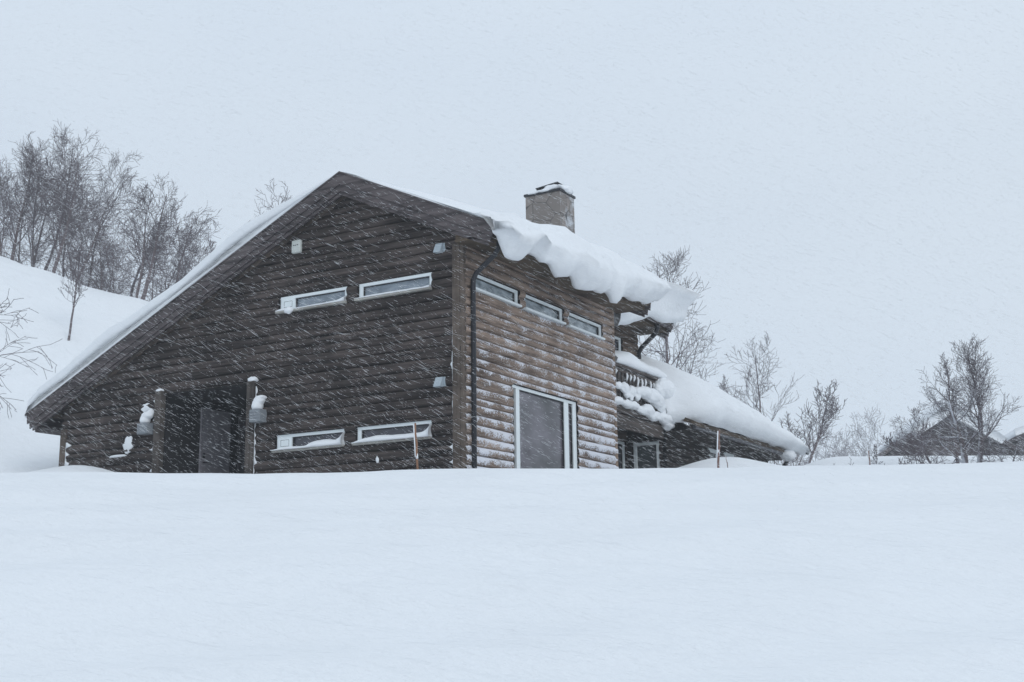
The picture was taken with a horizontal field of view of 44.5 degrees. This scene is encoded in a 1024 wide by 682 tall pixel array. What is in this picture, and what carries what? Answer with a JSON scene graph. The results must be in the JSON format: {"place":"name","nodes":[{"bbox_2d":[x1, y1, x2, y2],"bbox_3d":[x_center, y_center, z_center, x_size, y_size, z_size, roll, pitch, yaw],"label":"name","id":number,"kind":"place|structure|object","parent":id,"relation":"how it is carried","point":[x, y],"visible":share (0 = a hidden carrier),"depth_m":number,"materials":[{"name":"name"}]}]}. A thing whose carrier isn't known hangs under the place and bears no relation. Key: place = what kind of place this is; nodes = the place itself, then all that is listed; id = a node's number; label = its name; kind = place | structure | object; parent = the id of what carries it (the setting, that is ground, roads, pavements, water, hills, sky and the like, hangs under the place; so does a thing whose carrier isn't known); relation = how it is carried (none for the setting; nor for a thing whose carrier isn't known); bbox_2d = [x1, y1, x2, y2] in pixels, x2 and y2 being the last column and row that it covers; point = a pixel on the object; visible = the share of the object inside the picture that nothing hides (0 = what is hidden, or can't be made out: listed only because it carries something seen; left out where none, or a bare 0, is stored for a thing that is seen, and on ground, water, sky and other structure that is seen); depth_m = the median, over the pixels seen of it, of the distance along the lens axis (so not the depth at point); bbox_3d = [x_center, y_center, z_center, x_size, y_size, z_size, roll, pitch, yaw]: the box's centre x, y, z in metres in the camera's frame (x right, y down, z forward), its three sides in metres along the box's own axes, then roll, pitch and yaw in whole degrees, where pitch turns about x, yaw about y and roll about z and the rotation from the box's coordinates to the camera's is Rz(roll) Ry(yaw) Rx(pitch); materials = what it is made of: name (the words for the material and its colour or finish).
{"place":"outdoors","nodes":[
{"label":"outdoors","id":0,"kind":"place"},
{"bbox_2d":[0,256,1023,681],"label":"ground","id":1,"kind":"structure","parent":0,"point":[138,600],"depth_m":8.30,"materials":[{"name":"white snow"}]},
{"bbox_2d":[0,157,43,268],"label":"birch tree","id":2,"kind":"object","parent":1,"relation":"on","point":[11,217],"visible":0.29,"depth_m":62.52,"materials":[{"name":"grey plant"}]},
{"bbox_2d":[0,131,55,261],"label":"birch tree","id":3,"kind":"object","parent":1,"relation":"on","point":[14,245],"visible":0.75,"depth_m":52.21,"materials":[{"name":"grey plant"}]},
{"bbox_2d":[0,291,59,417],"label":"birch tree","id":4,"kind":"object","parent":1,"relation":"on","point":[19,311],"visible":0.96,"depth_m":31.07,"materials":[{"name":"grey plant"}]},
{"bbox_2d":[0,169,65,274],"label":"birch tree","id":5,"kind":"object","parent":1,"relation":"on","point":[26,233],"visible":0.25,"depth_m":65.95,"materials":[{"name":"grey plant"}]},
{"bbox_2d":[0,130,121,279],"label":"birch tree","id":6,"kind":"object","parent":1,"relation":"on","point":[38,243],"visible":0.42,"depth_m":54.47,"materials":[{"name":"grey plant"}]},
{"bbox_2d":[21,147,103,272],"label":"birch tree","id":7,"kind":"object","parent":1,"relation":"on","point":[71,206],"visible":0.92,"depth_m":50.84,"materials":[{"name":"grey plant"}]},
{"bbox_2d":[17,175,110,279],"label":"birch tree","id":8,"kind":"object","parent":1,"relation":"on","point":[66,241],"visible":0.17,"depth_m":67.64,"materials":[{"name":"grey plant"}]},
{"bbox_2d":[0,120,133,270],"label":"birch tree","id":9,"kind":"object","parent":1,"relation":"on","point":[36,195],"visible":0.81,"depth_m":52.06,"materials":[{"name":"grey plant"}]},
{"bbox_2d":[58,241,90,340],"bbox_3d":[-13.764,-1.406,39.364,1.051,3.534,0.977,7,-14,-33],"label":"birch tree","id":10,"kind":"object","parent":1,"relation":"on","point":[76,256],"visible":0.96,"depth_m":39.38,"materials":[{"name":"grey plant"}]},
{"bbox_2d":[6,147,151,281],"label":"birch tree","id":11,"kind":"object","parent":1,"relation":"on","point":[84,221],"visible":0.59,"depth_m":54.29,"materials":[{"name":"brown plant"}]},
{"bbox_2d":[23,189,142,287],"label":"birch tree","id":12,"kind":"object","parent":1,"relation":"on","point":[93,239],"visible":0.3,"depth_m":64.68,"materials":[{"name":"grey plant"}]},
{"bbox_2d":[47,170,150,286],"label":"birch tree","id":13,"kind":"object","parent":1,"relation":"on","point":[92,260],"visible":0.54,"depth_m":55.21,"materials":[{"name":"grey plant"}]},
{"bbox_2d":[73,222,142,293],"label":"birch tree","id":14,"kind":"object","parent":1,"relation":"on","point":[101,279],"visible":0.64,"depth_m":57.73,"materials":[{"name":"grey plant"}]},
{"bbox_2d":[69,238,155,296],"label":"tree","id":15,"kind":"object","parent":1,"relation":"on","point":[105,285],"visible":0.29,"depth_m":59.57,"materials":[{"name":"grey plant"}]},
{"bbox_2d":[80,236,155,296],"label":"tree","id":16,"kind":"object","parent":1,"relation":"on","point":[116,274],"visible":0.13,"depth_m":66.38,"materials":[{"name":"grey plant"}]},
{"bbox_2d":[118,236,175,300],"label":"birch tree","id":17,"kind":"object","parent":1,"relation":"on","point":[150,278],"visible":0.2,"depth_m":61.98,"materials":[{"name":"grey plant"}]},
{"bbox_2d":[129,216,171,296],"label":"birch tree","id":18,"kind":"object","parent":1,"relation":"on","point":[133,286],"visible":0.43,"depth_m":47.66,"materials":[{"name":"grey plant"}]},
{"bbox_2d":[101,173,203,299],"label":"birch tree","id":19,"kind":"object","parent":1,"relation":"on","point":[155,252],"visible":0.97,"depth_m":46.55,"materials":[{"name":"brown plant"}]},
{"bbox_2d":[112,202,221,298],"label":"birch tree","id":20,"kind":"object","parent":1,"relation":"on","point":[179,267],"visible":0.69,"depth_m":51.34,"materials":[{"name":"grey plant"}]},
{"bbox_2d":[147,240,216,300],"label":"tree","id":21,"kind":"object","parent":1,"relation":"on","point":[181,266],"visible":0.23,"depth_m":55.42,"materials":[{"name":"grey plant"}]},
{"bbox_2d":[205,220,250,255],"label":"birch tree","id":22,"kind":"object","parent":1,"relation":"on","point":[211,246],"visible":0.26,"depth_m":45.66,"materials":[{"name":"grey plant"}]},
{"bbox_2d":[255,178,290,212],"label":"birch tree","id":23,"kind":"object","parent":1,"relation":"on","point":[273,197],"visible":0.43,"depth_m":46.00,"materials":[{"name":"grey plant"}]},
{"bbox_2d":[25,171,787,473],"bbox_3d":[-1.252,1.482,32.152,12.110,8.158,17.095,-7,-14,29],"label":"log cabin","id":24,"kind":"object","parent":1,"relation":"on","point":[437,322],"visible":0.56,"depth_m":24.57,"materials":[{"name":"wood"}]},
{"bbox_2d":[64,443,70,465],"bbox_3d":[-9.600,2.626,27.073,0.154,0.870,0.035,-7,-14,29],"label":"snow seam","id":25,"kind":"object","parent":24,"relation":"attached to","point":[67,454],"visible":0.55,"depth_m":27.12,"materials":[{"name":"white snow"}]},
{"bbox_2d":[109,454,126,457],"bbox_3d":[-8.289,2.421,26.350,0.525,0.060,0.052,-7,-14,29],"label":"snow patch","id":26,"kind":"object","parent":24,"relation":"on","point":[113,456],"visible":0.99,"depth_m":26.33,"materials":[{"name":"white snow"}]},
{"bbox_2d":[123,436,133,453],"bbox_3d":[-8.038,2.171,26.252,0.340,0.407,0.064,-7,-14,29],"label":"snow patch","id":27,"kind":"object","parent":24,"relation":"on","point":[128,445],"visible":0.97,"depth_m":26.23,"materials":[{"name":"white snow"}]},
{"bbox_2d":[141,403,151,411],"bbox_3d":[-7.628,1.389,26.169,0.364,0.195,0.066,-7,-14,29],"label":"snow patch","id":28,"kind":"object","parent":24,"relation":"on","point":[144,409],"visible":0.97,"depth_m":26.16,"materials":[{"name":"white snow"}]},
{"bbox_2d":[140,409,153,422],"bbox_3d":[-7.565,1.571,25.976,0.307,0.316,0.240,-7,-14,29],"label":"snow lump","id":29,"kind":"object","parent":24,"relation":"on","point":[149,414],"visible":0.98,"depth_m":25.91,"materials":[{"name":"white snow"}]},
{"bbox_2d":[198,408,230,472],"bbox_3d":[-6.384,2.565,27.002,0.130,2.175,0.900,-7,-14,29],"label":"door","id":30,"kind":"structure","parent":24,"relation":"in","point":[214,430],"depth_m":27.05,"materials":[{"name":"wood"}]},
{"bbox_2d":[237,414,245,473],"bbox_3d":[-5.871,2.760,27.962,0.038,2.175,0.730,-7,-14,29],"label":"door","id":31,"kind":"structure","parent":24,"relation":"in","point":[241,438],"depth_m":27.80,"materials":[{"name":"black wood"}]},
{"bbox_2d":[248,376,258,381],"bbox_3d":[-5.127,0.767,24.812,0.235,0.132,0.189,-7,-14,29],"label":"snow lump","id":32,"kind":"object","parent":24,"relation":"on","point":[253,378],"visible":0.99,"depth_m":24.73,"materials":[{"name":"white snow"}]},
{"bbox_2d":[253,386,257,473],"bbox_3d":[-5.003,1.742,24.543,0.080,1.740,0.035,-7,-14,29],"label":"snow seam","id":33,"kind":"object","parent":24,"relation":"attached to","point":[254,462],"visible":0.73,"depth_m":24.47,"materials":[{"name":"white snow"}]},
{"bbox_2d":[251,395,266,408],"bbox_3d":[-4.949,1.218,24.506,0.297,0.314,0.240,-7,-14,29],"label":"snow lump","id":34,"kind":"object","parent":24,"relation":"on","point":[259,402],"visible":0.98,"depth_m":24.43,"materials":[{"name":"white snow"}]},
{"bbox_2d":[284,306,292,313],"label":"snow clump","id":35,"kind":"object","parent":24,"relation":"on","point":[289,310],"visible":0.97,"depth_m":24.51,"materials":[{"name":"white snow"}]},
{"bbox_2d":[270,431,344,450],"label":"sill snow","id":36,"kind":"structure","parent":24,"relation":"on","point":[337,441],"depth_m":23.58,"materials":[{"name":"white snow"}]},
{"bbox_2d":[271,429,344,452],"bbox_3d":[-3.853,1.912,23.889,1.720,0.348,0.215,-7,-14,29],"label":"window","id":37,"kind":"structure","parent":24,"relation":"in","point":[288,440],"depth_m":23.96,"materials":[{"name":"white paint"}]},
{"bbox_2d":[275,286,346,313],"bbox_3d":[-3.889,-0.785,24.456,1.720,0.340,0.215,-7,-14,29],"label":"window","id":38,"kind":"structure","parent":24,"relation":"in","point":[325,295],"depth_m":24.44,"materials":[{"name":"glass"}]},
{"bbox_2d":[277,296,346,310],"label":"sill snow","id":39,"kind":"structure","parent":24,"relation":"on","point":[340,299],"depth_m":24.15,"materials":[{"name":"white snow"}]},
{"bbox_2d":[25,172,671,417],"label":"roof snow","id":40,"kind":"structure","parent":24,"relation":"on","point":[613,271],"depth_m":25.26,"materials":[{"name":"white snow"}]},
{"bbox_2d":[352,423,431,442],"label":"sill snow","id":41,"kind":"structure","parent":24,"relation":"on","point":[425,433],"depth_m":22.76,"materials":[{"name":"white snow"}]},
{"bbox_2d":[352,420,431,445],"bbox_3d":[-2.171,1.690,22.943,1.735,0.348,0.215,-7,-14,29],"label":"window","id":42,"kind":"structure","parent":24,"relation":"in","point":[401,428],"depth_m":22.97,"materials":[{"name":"white paint"}]},
{"bbox_2d":[354,284,431,298],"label":"sill snow","id":43,"kind":"structure","parent":24,"relation":"on","point":[396,291],"depth_m":23.34,"materials":[{"name":"white snow"}]},
{"bbox_2d":[354,272,432,301],"bbox_3d":[-2.207,-1.007,23.509,1.735,0.340,0.215,-7,-14,29],"label":"window","id":44,"kind":"structure","parent":24,"relation":"in","point":[424,279],"depth_m":23.50,"materials":[{"name":"glass"}]},
{"bbox_2d":[449,362,452,463],"bbox_3d":[-1.121,0.985,22.407,0.162,3.240,0.035,-7,-14,29],"label":"snow seam","id":45,"kind":"object","parent":24,"relation":"attached to","point":[451,446],"visible":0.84,"depth_m":22.30,"materials":[{"name":"white snow"}]},
{"bbox_2d":[476,275,521,307],"bbox_3d":[-0.324,-0.959,23.735,0.215,0.340,1.720,-7,-14,29],"label":"window","id":46,"kind":"structure","parent":24,"relation":"in","point":[498,291],"depth_m":23.82,"materials":[{"name":"glass"}]},
{"bbox_2d":[510,384,576,468],"bbox_3d":[0.629,2.506,24.712,0.124,2.966,2.690,-7,-14,29],"label":"large window","id":47,"kind":"structure","parent":24,"relation":"in","point":[558,415],"depth_m":24.86,"materials":[{"name":"glass"}]},
{"bbox_2d":[522,295,565,324],"bbox_3d":[0.613,-0.638,25.324,0.215,0.340,1.683,-7,-14,29],"label":"window","id":48,"kind":"structure","parent":24,"relation":"in","point":[533,304],"depth_m":25.36,"materials":[{"name":"glass"}]},
{"bbox_2d":[527,184,573,194],"bbox_3d":[0.883,-3.361,28.457,1.029,0.226,0.823,-7,-14,29],"label":"snow lump","id":49,"kind":"object","parent":24,"relation":"on","point":[568,189],"visible":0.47,"depth_m":28.11,"materials":[{"name":"white snow"}]},
{"bbox_2d":[566,313,604,339],"bbox_3d":[1.542,-0.319,26.900,0.215,0.340,1.668,-7,-14,29],"label":"window","id":50,"kind":"structure","parent":24,"relation":"in","point":[588,327],"depth_m":26.95,"materials":[{"name":"white paint"}]},
{"bbox_2d":[602,335,620,350],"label":"window","id":51,"kind":"structure","parent":24,"relation":"in","point":[617,340],"depth_m":30.77,"materials":[{"name":"white paint"}]},
{"bbox_2d":[618,441,624,468],"bbox_3d":[2.449,3.004,29.883,0.122,1.270,0.940,-7,-14,29],"label":"glass door","id":52,"kind":"structure","parent":24,"relation":"in","point":[621,453],"depth_m":30.22,"materials":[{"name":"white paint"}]},
{"bbox_2d":[616,381,635,400],"bbox_3d":[2.563,1.121,28.268,0.199,0.382,1.034,-7,-14,29],"label":"snow clump","id":53,"kind":"object","parent":24,"relation":"on","point":[627,390],"visible":0.97,"depth_m":28.21,"materials":[{"name":"white snow"}]},
{"bbox_2d":[615,350,667,399],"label":"balcony snow","id":54,"kind":"structure","parent":24,"relation":"on","point":[630,362],"depth_m":28.92,"materials":[{"name":"white snow"}]},
{"bbox_2d":[615,396,674,430],"bbox_3d":[3.088,1.684,29.013,0.368,0.498,3.179,-7,-14,29],"label":"snow clump","id":55,"kind":"object","parent":24,"relation":"on","point":[651,414],"visible":0.94,"depth_m":29.08,"materials":[{"name":"white snow"}]},
{"bbox_2d":[633,441,660,468],"bbox_3d":[3.265,3.058,30.121,0.670,1.240,0.122,-7,-14,29],"label":"patio door","id":56,"kind":"structure","parent":24,"relation":"in","point":[640,451],"depth_m":30.19,"materials":[{"name":"white paint"}]},
{"bbox_2d":[634,386,665,412],"bbox_3d":[3.296,1.401,29.443,0.331,0.605,1.851,-7,-14,29],"label":"snow clump","id":57,"kind":"object","parent":24,"relation":"on","point":[642,393],"visible":0.86,"depth_m":29.25,"materials":[{"name":"white snow"}]},
{"bbox_2d":[614,278,699,325],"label":"roof snow","id":58,"kind":"structure","parent":24,"relation":"on","point":[682,298],"depth_m":30.71,"materials":[{"name":"white snow"}]},
{"bbox_2d":[654,378,674,398],"bbox_3d":[3.629,1.168,30.119,0.436,0.624,0.899,-7,-14,29],"label":"snow clump","id":59,"kind":"object","parent":24,"relation":"on","point":[664,386],"visible":0.69,"depth_m":29.93,"materials":[{"name":"white snow"}]},
{"bbox_2d":[709,448,716,457],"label":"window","id":60,"kind":"structure","parent":24,"relation":"in","point":[713,452],"depth_m":32.78,"materials":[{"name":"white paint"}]},
{"bbox_2d":[638,354,809,455],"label":"roof snow","id":61,"kind":"structure","parent":24,"relation":"on","point":[697,388],"depth_m":31.01,"materials":[{"name":"white snow"}]},
{"bbox_2d":[723,452,733,456],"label":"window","id":62,"kind":"structure","parent":24,"relation":"in","point":[728,455],"depth_m":33.67,"materials":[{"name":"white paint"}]},
{"bbox_2d":[781,450,795,460],"bbox_3d":[7.873,3.250,35.707,0.411,0.365,0.806,-7,-14,29],"label":"snow clump","id":63,"kind":"object","parent":24,"relation":"on","point":[785,454],"visible":0.75,"depth_m":35.46,"materials":[{"name":"white snow"}]},
{"bbox_2d":[413,423,418,468],"bbox_3d":[-1.194,1.409,15.649,0.083,0.776,0.037,-2,-12,6],"label":"marker cane","id":64,"kind":"object","parent":1,"relation":"on","point":[416,441],"visible":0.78,"depth_m":15.66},
{"bbox_2d":[638,247,724,375],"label":"birch tree","id":65,"kind":"object","parent":1,"relation":"on","point":[675,328],"visible":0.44,"depth_m":43.51,"materials":[{"name":"grey plant"}]},
{"bbox_2d":[645,321,722,381],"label":"birch tree","id":66,"kind":"object","parent":1,"relation":"on","point":[691,370],"visible":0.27,"depth_m":46.47,"materials":[{"name":"grey plant"}]},
{"bbox_2d":[689,376,733,425],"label":"birch tree","id":67,"kind":"object","parent":1,"relation":"on","point":[724,385],"visible":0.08,"depth_m":51.33,"materials":[{"name":"grey plant"}]},
{"bbox_2d":[688,380,743,423],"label":"birch tree","id":68,"kind":"object","parent":1,"relation":"on","point":[723,387],"visible":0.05,"depth_m":46.70,"materials":[{"name":"grey plant"}]},
{"bbox_2d":[716,430,719,467],"bbox_3d":[3.340,1.836,20.244,0.091,0.804,0.048,-2,-12,7],"label":"marker cane","id":69,"kind":"object","parent":1,"relation":"on","point":[718,446],"visible":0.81,"depth_m":20.25,"materials":[{"name":"white"}]},
{"bbox_2d":[717,332,804,420],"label":"birch tree","id":70,"kind":"object","parent":1,"relation":"on","point":[758,393],"visible":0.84,"depth_m":48.76,"materials":[{"name":"grey plant"}]},
{"bbox_2d":[770,409,830,465],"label":"birch tree","id":71,"kind":"object","parent":1,"relation":"on","point":[791,429],"visible":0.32,"depth_m":45.97,"materials":[{"name":"grey plant"}]},
{"bbox_2d":[795,379,847,463],"bbox_3d":[9.514,2.681,38.368,1.558,3.100,1.637,8,-15,-36],"label":"birch tree","id":72,"kind":"object","parent":1,"relation":"on","point":[828,417],"visible":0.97,"depth_m":38.31,"materials":[{"name":"grey plant"}]},
{"bbox_2d":[778,428,865,465],"bbox_3d":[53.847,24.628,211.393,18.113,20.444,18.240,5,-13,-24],"label":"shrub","id":73,"kind":"object","parent":1,"relation":"on","point":[845,449],"visible":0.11,"depth_m":212.21,"materials":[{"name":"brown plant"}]},
{"bbox_2d":[788,408,905,465],"bbox_3d":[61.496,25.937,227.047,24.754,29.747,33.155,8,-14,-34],"label":"birch tree","id":74,"kind":"object","parent":1,"relation":"on","point":[859,439],"visible":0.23,"depth_m":229.59,"materials":[{"name":"grey plant"}]},
{"bbox_2d":[870,443,882,463],"bbox_3d":[8.697,2.841,30.003,0.277,0.800,0.308,0,-12,-4],"label":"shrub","id":75,"kind":"object","parent":1,"relation":"on","point":[876,454],"visible":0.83,"depth_m":30.07,"materials":[{"name":"grey plant"}]},
{"bbox_2d":[883,432,928,455],"bbox_3d":[10.659,2.936,34.030,0.776,1.001,1.191,6,-14,-29],"label":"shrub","id":76,"kind":"object","parent":1,"relation":"on","point":[894,449],"visible":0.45,"depth_m":34.17,"materials":[{"name":"grey plant"}]},
{"bbox_2d":[888,416,946,464],"bbox_3d":[7.891,2.297,24.318,1.181,1.728,1.068,-4,-12,15],"label":"shrub","id":77,"kind":"object","parent":1,"relation":"on","point":[919,444],"visible":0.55,"depth_m":24.32,"materials":[{"name":"grey plant"}]},
{"bbox_2d":[888,401,946,463],"bbox_3d":[9.409,2.323,29.155,1.384,1.861,1.353,3,-12,-18],"label":"birch tree","id":78,"kind":"object","parent":1,"relation":"on","point":[918,428],"visible":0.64,"depth_m":29.27,"materials":[{"name":"grey plant"}]},
{"bbox_2d":[890,366,998,463],"bbox_3d":[9.608,1.901,27.326,2.427,2.759,2.568,-7,-14,29],"label":"birch tree","id":79,"kind":"object","parent":1,"relation":"on","point":[964,456],"visible":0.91,"depth_m":27.32,"materials":[{"name":"grey plant"}]},
{"bbox_2d":[930,352,967,462],"bbox_3d":[10.076,1.750,28.845,0.886,3.007,0.907,-7,-14,29],"label":"birch tree","id":80,"kind":"object","parent":1,"relation":"on","point":[946,373],"visible":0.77,"depth_m":28.83,"materials":[{"name":"grey plant"}]},
{"bbox_2d":[878,416,1023,455],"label":"neighbour cabin","id":81,"kind":"object","parent":1,"relation":"on","point":[885,451],"visible":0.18,"depth_m":50.15,"materials":[{"name":"brown wood"}]},
{"bbox_2d":[878,397,1006,451],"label":"roof snow","id":82,"kind":"structure","parent":81,"relation":"on","point":[996,435],"depth_m":49.83,"materials":[{"name":"white snow"}]},
{"bbox_2d":[936,333,1022,462],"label":"birch tree","id":83,"kind":"object","parent":1,"relation":"on","point":[970,367],"visible":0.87,"depth_m":29.41,"materials":[{"name":"grey plant"}]},
{"bbox_2d":[971,432,1023,462],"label":"shrub","id":84,"kind":"object","parent":1,"relation":"on","point":[1013,451],"visible":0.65,"depth_m":28.13,"materials":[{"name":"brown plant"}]},
{"bbox_2d":[1008,434,1023,449],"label":"neighbour cabin","id":85,"kind":"object","parent":1,"relation":"on","point":[1014,441],"visible":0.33,"depth_m":60.87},
{"bbox_2d":[0,0,1023,678],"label":"falling snow","id":86,"kind":"structure","parent":0,"point":[552,260],"depth_m":19.26,"materials":[{"name":"white snow"}]},
{"bbox_2d":[0,0,1023,465],"label":"sky","id":87,"kind":"structure","parent":0,"point":[83,12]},
{"bbox_2d":[1004,426,1023,440],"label":"roof snow","id":88,"kind":"structure","parent":0,"point":[1017,431],"depth_m":60.85,"materials":[{"name":"white snow"}]}
]}

